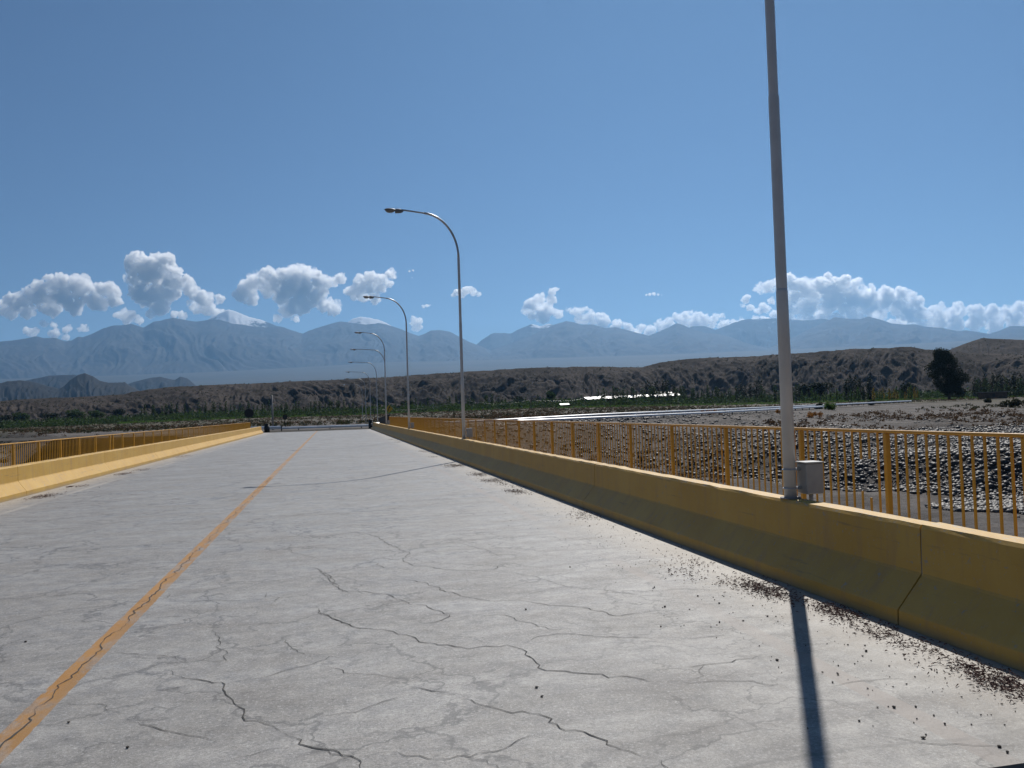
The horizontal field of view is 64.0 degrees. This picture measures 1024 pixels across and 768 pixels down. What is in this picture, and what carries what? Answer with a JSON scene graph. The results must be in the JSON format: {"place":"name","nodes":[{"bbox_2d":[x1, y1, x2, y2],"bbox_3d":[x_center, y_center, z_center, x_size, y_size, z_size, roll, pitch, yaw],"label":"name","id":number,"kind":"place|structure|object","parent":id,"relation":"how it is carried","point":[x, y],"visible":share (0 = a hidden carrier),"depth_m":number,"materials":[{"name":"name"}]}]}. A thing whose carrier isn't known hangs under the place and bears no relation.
{"place":"outdoors","nodes":[
{"label":"outdoors","id":0,"kind":"place"},
{"bbox_2d":[0,373,139,400],"bbox_3d":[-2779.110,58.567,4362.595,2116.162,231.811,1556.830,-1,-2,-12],"label":"mound hills","id":1,"kind":"structure","parent":0,"point":[83,385],"depth_m":4436.86,"materials":[{"name":"stone"}]},
{"bbox_2d":[26,375,195,390],"bbox_3d":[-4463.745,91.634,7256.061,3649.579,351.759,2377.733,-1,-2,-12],"label":"mound hills","id":2,"kind":"structure","parent":0,"point":[58,381],"depth_m":7654.20,"materials":[{"name":"stone"}]},
{"bbox_2d":[263,428,368,432],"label":"bridge approach paving","id":3,"kind":"structure","parent":0,"point":[317,430],"depth_m":101.21,"materials":[{"name":"grey concrete"}]},
{"bbox_2d":[250,426,281,430],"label":"guard rail","id":4,"kind":"object","parent":3,"relation":"on","point":[272,427],"visible":0.41,"depth_m":98.57,"materials":[{"name":"metal"}]},
{"bbox_2d":[264,424,269,431],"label":"drum","id":5,"kind":"object","parent":3,"relation":"on","point":[266,427],"visible":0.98,"depth_m":93.75,"materials":[{"name":"plastic"}]},
{"bbox_2d":[0,398,1018,440],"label":"crossing road","id":6,"kind":"structure","parent":0,"point":[15,439],"depth_m":111.11,"materials":[{"name":"grey asphalt"}]},
{"bbox_2d":[387,405,392,413],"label":"warning sign","id":7,"kind":"object","parent":6,"relation":"on","point":[389,408],"visible":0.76,"depth_m":99.00,"materials":[{"name":"metal"}]},
{"bbox_2d":[270,400,911,429],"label":"guard rail","id":8,"kind":"object","parent":6,"relation":"on","point":[366,425],"visible":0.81,"depth_m":121.42,"materials":[{"name":"metal"}]},
{"bbox_2d":[518,406,823,421],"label":"guard rail","id":9,"kind":"object","parent":6,"relation":"on","point":[623,416],"visible":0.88,"depth_m":109.51,"materials":[{"name":"metal"}]},
{"bbox_2d":[0,317,1023,378],"bbox_3d":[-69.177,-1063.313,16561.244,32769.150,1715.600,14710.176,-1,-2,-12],"label":"mountain range","id":10,"kind":"structure","parent":0,"point":[171,345],"depth_m":17736.53,"materials":[{"name":"blue stone"}]},
{"bbox_2d":[0,347,1023,420],"bbox_3d":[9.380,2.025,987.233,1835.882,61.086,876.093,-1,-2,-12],"label":"badland hills","id":11,"kind":"structure","parent":0,"point":[743,374],"depth_m":944.33,"materials":[{"name":"soil"}]},
{"bbox_2d":[1,347,1023,419],"bbox_3d":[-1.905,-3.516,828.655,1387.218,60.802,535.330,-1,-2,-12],"label":"hill shrubs","id":12,"kind":"object","parent":11,"relation":"on","point":[499,381],"visible":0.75,"depth_m":937.23,"materials":[{"name":"green plant"}]},
{"bbox_2d":[0,338,1023,537],"bbox_3d":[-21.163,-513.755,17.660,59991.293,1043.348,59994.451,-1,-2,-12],"label":"ground","id":13,"kind":"structure","parent":0,"point":[356,371],"depth_m":124.32,"materials":[{"name":"grey gravel"}]},
{"bbox_2d":[0,415,12,420],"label":"bushy tree","id":14,"kind":"object","parent":13,"relation":"on","point":[5,417],"visible":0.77,"depth_m":596.97,"materials":[{"name":"green plant"}]},
{"bbox_2d":[11,412,30,420],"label":"bushy tree","id":15,"kind":"object","parent":13,"relation":"on","point":[23,416],"visible":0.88,"depth_m":638.32,"materials":[{"name":"green plant"}]},
{"bbox_2d":[41,413,60,418],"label":"bushy tree","id":16,"kind":"object","parent":13,"relation":"on","point":[56,415],"visible":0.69,"depth_m":617.87,"materials":[{"name":"green plant"}]},
{"bbox_2d":[64,409,86,418],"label":"bushy tree","id":17,"kind":"object","parent":13,"relation":"on","point":[75,412],"visible":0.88,"depth_m":617.97,"materials":[{"name":"green plant"}]},
{"bbox_2d":[88,410,105,418],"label":"bushy tree","id":18,"kind":"object","parent":13,"relation":"on","point":[96,413],"visible":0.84,"depth_m":608.80,"materials":[{"name":"green plant"}]},
{"bbox_2d":[112,408,125,415],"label":"bushy tree","id":19,"kind":"object","parent":13,"relation":"on","point":[118,411],"visible":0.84,"depth_m":639.26,"materials":[{"name":"green plant"}]},
{"bbox_2d":[164,404,169,417],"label":"poplar tree","id":20,"kind":"object","parent":13,"relation":"on","point":[166,409],"visible":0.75,"depth_m":521.79,"materials":[{"name":"green plant"}]},
{"bbox_2d":[168,402,173,415],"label":"poplar tree","id":21,"kind":"object","parent":13,"relation":"on","point":[171,410],"visible":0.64,"depth_m":523.64,"materials":[{"name":"green plant"}]},
{"bbox_2d":[211,402,216,413],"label":"poplar tree","id":22,"kind":"object","parent":13,"relation":"on","point":[213,408],"visible":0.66,"depth_m":541.46,"materials":[{"name":"green plant"}]},
{"bbox_2d":[244,409,253,421],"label":"road sign","id":23,"kind":"object","parent":13,"relation":"on","point":[248,413],"visible":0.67,"depth_m":99.98,"materials":[{"name":"grey metal"}]},
{"bbox_2d":[271,395,273,425],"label":"utility post","id":24,"kind":"object","parent":13,"relation":"on","point":[272,410],"visible":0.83,"depth_m":115.91,"materials":[{"name":"grey metal"}]},
{"bbox_2d":[117,406,534,423],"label":"field shrubs","id":25,"kind":"object","parent":13,"relation":"on","point":[216,418],"visible":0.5,"depth_m":428.43,"materials":[{"name":"green plant"}]},
{"bbox_2d":[343,384,362,419],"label":"street lamp","id":26,"kind":"object","parent":13,"relation":"on","point":[362,400],"visible":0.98,"depth_m":170.84,"materials":[{"name":"grey metal"}]},
{"bbox_2d":[344,378,366,423],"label":"street lamp","id":27,"kind":"object","parent":13,"relation":"on","point":[365,392],"visible":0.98,"depth_m":150.91,"materials":[{"name":"grey metal"}]},
{"bbox_2d":[346,371,370,419],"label":"street lamp","id":28,"kind":"object","parent":13,"relation":"on","point":[370,398],"visible":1,"depth_m":130.89,"materials":[{"name":"grey metal"}]},
{"bbox_2d":[348,362,377,421],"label":"street lamp","id":29,"kind":"object","parent":13,"relation":"on","point":[376,387],"visible":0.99,"depth_m":110.94,"materials":[{"name":"grey metal"}]},
{"bbox_2d":[379,414,389,424],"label":"end wall","id":30,"kind":"structure","parent":13,"relation":"on","point":[382,419],"depth_m":90.41,"materials":[{"name":"grey concrete"}]},
{"bbox_2d":[400,400,414,404],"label":"bushy tree","id":31,"kind":"object","parent":13,"relation":"on","point":[407,402],"visible":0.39,"depth_m":518.74,"materials":[{"name":"green plant"}]},
{"bbox_2d":[0,388,971,426],"bbox_3d":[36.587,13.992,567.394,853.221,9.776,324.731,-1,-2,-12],"label":"dark field trees","id":32,"kind":"object","parent":13,"relation":"on","point":[129,416],"visible":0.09,"depth_m":499.98,"materials":[{"name":"green plant"}]},
{"bbox_2d":[0,387,1016,428],"bbox_3d":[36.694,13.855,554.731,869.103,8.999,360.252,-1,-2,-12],"label":"green field trees","id":33,"kind":"object","parent":13,"relation":"on","point":[114,419],"visible":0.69,"depth_m":446.34,"materials":[{"name":"green plant"}]},
{"bbox_2d":[0,429,1023,767],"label":"bridge deck","id":34,"kind":"structure","parent":13,"relation":"on","point":[338,599],"depth_m":6.11,"materials":[{"name":"concrete"}]},
{"bbox_2d":[0,427,262,502],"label":"concrete parapet","id":35,"kind":"structure","parent":34,"relation":"on","point":[22,480],"depth_m":25.63,"materials":[{"name":"yellow paint"}]},
{"bbox_2d":[0,422,249,466],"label":"bridge railing","id":36,"kind":"object","parent":35,"relation":"on","point":[119,439],"visible":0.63,"depth_m":32.92,"materials":[{"name":"yellow metal"}]},
{"bbox_2d":[13,443,1022,752],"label":"road grit","id":37,"kind":"object","parent":34,"relation":"on","point":[719,621],"visible":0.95,"depth_m":5.73,"materials":[{"name":"brown gravel"}]},
{"bbox_2d":[24,439,1023,703],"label":"twig litter","id":38,"kind":"object","parent":34,"relation":"on","point":[886,633],"visible":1,"depth_m":6.16,"materials":[{"name":"brown wood"}]},
{"bbox_2d":[371,422,1023,671],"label":"concrete parapet","id":39,"kind":"structure","parent":34,"relation":"on","point":[960,587],"depth_m":7.34,"materials":[{"name":"yellow paint"}]},
{"bbox_2d":[354,332,389,424],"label":"street lamp","id":40,"kind":"object","parent":39,"relation":"on","point":[385,376],"visible":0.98,"depth_m":70.55,"materials":[{"name":"grey metal"}]},
{"bbox_2d":[363,296,413,428],"bbox_3d":[-7.411,-1.247,49.221,2.828,8.143,0.278,-1,-2,-12],"label":"street lamp","id":41,"kind":"object","parent":39,"relation":"on","point":[372,297],"visible":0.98,"depth_m":49.37,"materials":[{"name":"grey metal"}]},
{"bbox_2d":[384,208,472,438],"bbox_3d":[-2.893,-2.034,28.424,2.828,8.143,0.278,-1,-2,-12],"label":"street lamp","id":42,"kind":"object","parent":39,"relation":"on","point":[468,431],"visible":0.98,"depth_m":28.59,"materials":[{"name":"grey metal"}]},
{"bbox_2d":[765,0,823,500],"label":"street lamp","id":43,"kind":"object","parent":39,"relation":"on","point":[810,478],"visible":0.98,"depth_m":8.17,"materials":[{"name":"grey metal"}]},
{"bbox_2d":[0,396,1023,462],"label":"brown scrub","id":44,"kind":"object","parent":13,"relation":"on","point":[933,416],"visible":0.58,"depth_m":159.21,"materials":[{"name":"brown plant"}]},
{"bbox_2d":[0,395,1023,453],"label":"olive scrub","id":45,"kind":"object","parent":13,"relation":"on","point":[340,421],"visible":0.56,"depth_m":219.75,"materials":[{"name":"green plant"}]},
{"bbox_2d":[514,396,524,402],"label":"bushy tree","id":46,"kind":"object","parent":13,"relation":"on","point":[520,398],"visible":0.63,"depth_m":557.51,"materials":[{"name":"green plant"}]},
{"bbox_2d":[546,391,555,401],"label":"bushy tree","id":47,"kind":"object","parent":13,"relation":"on","point":[550,395],"visible":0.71,"depth_m":518.69,"materials":[{"name":"green plant"}]},
{"bbox_2d":[559,403,569,406],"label":"shed","id":48,"kind":"structure","parent":13,"relation":"on","point":[565,404],"depth_m":431.92,"materials":[{"name":"metal"}]},
{"bbox_2d":[610,386,615,401],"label":"poplar tree","id":49,"kind":"object","parent":13,"relation":"on","point":[613,394],"visible":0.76,"depth_m":460.32,"materials":[{"name":"green plant"}]},
{"bbox_2d":[584,393,679,403],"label":"long shed","id":50,"kind":"structure","parent":13,"relation":"on","point":[606,397],"depth_m":484.37,"materials":[{"name":"metal"}]},
{"bbox_2d":[643,381,648,394],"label":"poplar tree","id":51,"kind":"object","parent":13,"relation":"on","point":[646,386],"visible":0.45,"depth_m":540.75,"materials":[{"name":"green plant"}]},
{"bbox_2d":[579,432,725,482],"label":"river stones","id":52,"kind":"object","parent":13,"relation":"on","point":[698,477],"visible":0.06,"depth_m":79.62,"materials":[{"name":"grey stone"}]},
{"bbox_2d":[651,386,656,403],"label":"poplar tree","id":53,"kind":"object","parent":13,"relation":"on","point":[653,393],"visible":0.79,"depth_m":462.00,"materials":[{"name":"green plant"}]},
{"bbox_2d":[654,381,660,393],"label":"poplar tree","id":54,"kind":"object","parent":13,"relation":"on","point":[657,386],"visible":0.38,"depth_m":543.79,"materials":[{"name":"green plant"}]},
{"bbox_2d":[664,380,671,393],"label":"poplar tree","id":55,"kind":"object","parent":13,"relation":"on","point":[666,385],"visible":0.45,"depth_m":522.36,"materials":[{"name":"green plant"}]},
{"bbox_2d":[681,386,685,402],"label":"poplar tree","id":56,"kind":"object","parent":13,"relation":"on","point":[684,390],"visible":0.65,"depth_m":473.30,"materials":[{"name":"green plant"}]},
{"bbox_2d":[705,385,709,400],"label":"poplar tree","id":57,"kind":"object","parent":13,"relation":"on","point":[707,394],"visible":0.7,"depth_m":505.96,"materials":[{"name":"green plant"}]},
{"bbox_2d":[428,411,1023,514],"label":"river stones","id":58,"kind":"object","parent":13,"relation":"on","point":[1007,501],"visible":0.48,"depth_m":62.99,"materials":[{"name":"grey stone"}]},
{"bbox_2d":[734,386,738,401],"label":"poplar tree","id":59,"kind":"object","parent":13,"relation":"on","point":[736,393],"visible":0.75,"depth_m":488.15,"materials":[{"name":"green plant"}]},
{"bbox_2d":[739,382,744,397],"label":"poplar tree","id":60,"kind":"object","parent":13,"relation":"on","point":[742,391],"visible":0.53,"depth_m":521.08,"materials":[{"name":"green plant"}]},
{"bbox_2d":[746,383,753,398],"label":"poplar tree","id":61,"kind":"object","parent":13,"relation":"on","point":[749,391],"visible":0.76,"depth_m":520.39,"materials":[{"name":"green plant"}]},
{"bbox_2d":[752,380,760,398],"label":"poplar tree","id":62,"kind":"object","parent":13,"relation":"on","point":[756,390],"visible":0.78,"depth_m":525.12,"materials":[{"name":"green plant"}]},
{"bbox_2d":[759,386,763,401],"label":"poplar tree","id":63,"kind":"object","parent":13,"relation":"on","point":[761,392],"visible":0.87,"depth_m":452.32,"materials":[{"name":"green plant"}]},
{"bbox_2d":[772,385,777,401],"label":"poplar tree","id":64,"kind":"object","parent":13,"relation":"on","point":[775,398],"visible":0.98,"depth_m":448.61,"materials":[{"name":"green plant"}]},
{"bbox_2d":[557,395,1023,407],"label":"crop rows","id":65,"kind":"object","parent":13,"relation":"on","point":[751,403],"visible":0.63,"depth_m":368.21,"materials":[{"name":"green plant"}]},
{"bbox_2d":[793,384,798,401],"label":"poplar tree","id":66,"kind":"object","parent":13,"relation":"on","point":[796,397],"visible":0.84,"depth_m":459.03,"materials":[{"name":"green plant"}]},
{"bbox_2d":[797,384,810,397],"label":"bushy tree","id":67,"kind":"object","parent":13,"relation":"on","point":[804,388],"visible":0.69,"depth_m":447.62,"materials":[{"name":"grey plant"}]},
{"bbox_2d":[810,388,813,401],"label":"poplar tree","id":68,"kind":"object","parent":13,"relation":"on","point":[812,397],"visible":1,"depth_m":388.86,"materials":[{"name":"green plant"}]},
{"bbox_2d":[806,411,822,417],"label":"bush","id":69,"kind":"object","parent":13,"relation":"on","point":[810,415],"visible":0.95,"depth_m":127.33,"materials":[{"name":"brown plant"}]},
{"bbox_2d":[814,403,823,408],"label":"bush","id":70,"kind":"object","parent":13,"relation":"on","point":[819,404],"visible":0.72,"depth_m":157.61,"materials":[{"name":"green plant"}]},
{"bbox_2d":[808,382,833,400],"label":"bushy tree","id":71,"kind":"object","parent":13,"relation":"on","point":[819,387],"visible":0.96,"depth_m":427.74,"materials":[{"name":"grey plant"}]},
{"bbox_2d":[824,402,836,409],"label":"bush","id":72,"kind":"object","parent":13,"relation":"on","point":[828,406],"visible":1,"depth_m":149.46,"materials":[{"name":"green plant"}]},
{"bbox_2d":[834,388,839,400],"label":"poplar tree","id":73,"kind":"object","parent":13,"relation":"on","point":[836,394],"visible":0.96,"depth_m":390.01,"materials":[{"name":"green plant"}]},
{"bbox_2d":[842,378,848,399],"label":"poplar tree","id":74,"kind":"object","parent":13,"relation":"on","point":[846,390],"visible":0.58,"depth_m":414.64,"materials":[{"name":"green plant"}]},
{"bbox_2d":[846,374,854,400],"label":"poplar tree","id":75,"kind":"object","parent":13,"relation":"on","point":[850,384],"visible":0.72,"depth_m":400.39,"materials":[{"name":"green plant"}]},
{"bbox_2d":[851,375,860,399],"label":"poplar tree","id":76,"kind":"object","parent":13,"relation":"on","point":[855,377],"visible":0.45,"depth_m":418.65,"materials":[{"name":"green plant"}]},
{"bbox_2d":[856,387,859,400],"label":"poplar tree","id":77,"kind":"object","parent":13,"relation":"on","point":[858,394],"visible":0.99,"depth_m":383.43,"materials":[{"name":"green plant"}]},
{"bbox_2d":[855,382,861,400],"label":"poplar tree","id":78,"kind":"object","parent":13,"relation":"on","point":[859,391],"visible":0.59,"depth_m":401.56,"materials":[{"name":"green plant"}]},
{"bbox_2d":[857,378,862,397],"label":"poplar tree","id":79,"kind":"object","parent":13,"relation":"on","point":[860,381],"visible":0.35,"depth_m":419.83,"materials":[{"name":"green plant"}]},
{"bbox_2d":[861,384,865,399],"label":"poplar tree","id":80,"kind":"object","parent":13,"relation":"on","point":[863,390],"visible":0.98,"depth_m":402.91,"materials":[{"name":"green plant"}]},
{"bbox_2d":[866,374,874,398],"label":"poplar tree","id":81,"kind":"object","parent":13,"relation":"on","point":[870,386],"visible":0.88,"depth_m":411.85,"materials":[{"name":"green plant"}]},
{"bbox_2d":[899,382,916,395],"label":"bushy tree","id":82,"kind":"object","parent":13,"relation":"on","point":[903,386],"visible":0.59,"depth_m":419.54,"materials":[{"name":"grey plant"}]},
{"bbox_2d":[924,347,970,399],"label":"tree","id":83,"kind":"object","parent":13,"relation":"on","point":[952,380],"visible":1,"depth_m":303.23,"materials":[{"name":"green plant"}]},
{"bbox_2d":[971,382,975,396],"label":"poplar tree","id":84,"kind":"object","parent":13,"relation":"on","point":[973,390],"visible":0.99,"depth_m":381.37,"materials":[{"name":"green plant"}]},
{"bbox_2d":[974,379,979,397],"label":"poplar tree","id":85,"kind":"object","parent":13,"relation":"on","point":[977,386],"visible":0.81,"depth_m":379.36,"materials":[{"name":"green plant"}]},
{"bbox_2d":[980,374,987,390],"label":"poplar tree","id":86,"kind":"object","parent":13,"relation":"on","point":[984,382],"visible":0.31,"depth_m":387.05,"materials":[{"name":"green plant"}]},
{"bbox_2d":[983,378,988,391],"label":"poplar tree","id":87,"kind":"object","parent":13,"relation":"on","point":[987,389],"visible":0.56,"depth_m":372.28,"materials":[{"name":"green plant"}]},
{"bbox_2d":[983,398,991,402],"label":"bush","id":88,"kind":"object","parent":13,"relation":"on","point":[987,400],"visible":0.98,"depth_m":214.82,"materials":[{"name":"plant"}]},
{"bbox_2d":[976,391,1009,398],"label":"hut","id":89,"kind":"object","parent":13,"relation":"on","point":[993,395],"visible":0.76,"depth_m":300.02,"materials":[{"name":"brick"}]},
{"bbox_2d":[990,373,995,391],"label":"poplar tree","id":90,"kind":"object","parent":13,"relation":"on","point":[993,379],"visible":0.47,"depth_m":403.48,"materials":[{"name":"green plant"}]},
{"bbox_2d":[992,376,1000,391],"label":"poplar tree","id":91,"kind":"object","parent":13,"relation":"on","point":[996,380],"visible":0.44,"depth_m":386.25,"materials":[{"name":"green plant"}]},
{"bbox_2d":[998,375,1005,390],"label":"poplar tree","id":92,"kind":"object","parent":13,"relation":"on","point":[1002,381],"visible":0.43,"depth_m":412.29,"materials":[{"name":"green plant"}]},
{"bbox_2d":[1003,378,1009,395],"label":"poplar tree","id":93,"kind":"object","parent":13,"relation":"on","point":[1007,385],"visible":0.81,"depth_m":360.20,"materials":[{"name":"green plant"}]},
{"bbox_2d":[998,398,1023,407],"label":"bush","id":94,"kind":"object","parent":13,"relation":"on","point":[1016,402],"visible":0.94,"depth_m":184.73,"materials":[{"name":"green plant"}]},
{"bbox_2d":[1008,372,1016,395],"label":"poplar tree","id":95,"kind":"object","parent":13,"relation":"on","point":[1014,380],"visible":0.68,"depth_m":395.28,"materials":[{"name":"green plant"}]},
{"bbox_2d":[1015,379,1021,395],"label":"poplar tree","id":96,"kind":"object","parent":13,"relation":"on","point":[1017,391],"visible":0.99,"depth_m":368.50,"materials":[{"name":"green plant"}]},
{"bbox_2d":[1016,373,1023,394],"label":"poplar tree","id":97,"kind":"object","parent":13,"relation":"on","point":[1020,375],"visible":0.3,"depth_m":397.33,"materials":[{"name":"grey plant"}]},
{"bbox_2d":[1019,379,1023,395],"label":"poplar tree","id":98,"kind":"object","parent":13,"relation":"on","point":[1021,388],"visible":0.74,"depth_m":379.34,"materials":[{"name":"green plant"}]},
{"bbox_2d":[0,0,1023,343],"label":"sky","id":99,"kind":"structure","parent":0,"point":[602,163],"materials":[{"name":"blue"}]},
{"bbox_2d":[208,310,827,349],"bbox_3d":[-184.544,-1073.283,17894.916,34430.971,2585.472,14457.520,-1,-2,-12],"label":"mountain range","id":100,"kind":"structure","parent":0,"point":[761,332],"depth_m":21908.46,"materials":[{"name":"blue stone"}]},
{"bbox_2d":[949,338,1023,354],"bbox_3d":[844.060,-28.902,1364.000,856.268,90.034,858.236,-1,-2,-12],"label":"hill slope","id":101,"kind":"structure","parent":0,"point":[1001,346],"depth_m":1260.78,"materials":[{"name":"soil"}]},
{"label":"sidewalk","id":102,"kind":"structure","parent":0,"visible":0},
{"bbox_2d":[350,349,383,358],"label":"street lamp","id":103,"kind":"object","parent":102,"relation":"on","point":[367,349],"visible":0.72,"depth_m":90.70,"materials":[{"name":"grey metal"}]},
{"bbox_2d":[389,417,1023,536],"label":"bridge railing","id":104,"kind":"object","parent":102,"relation":"on","point":[422,423],"visible":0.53,"depth_m":11.58,"materials":[{"name":"yellow metal"}]}
]}

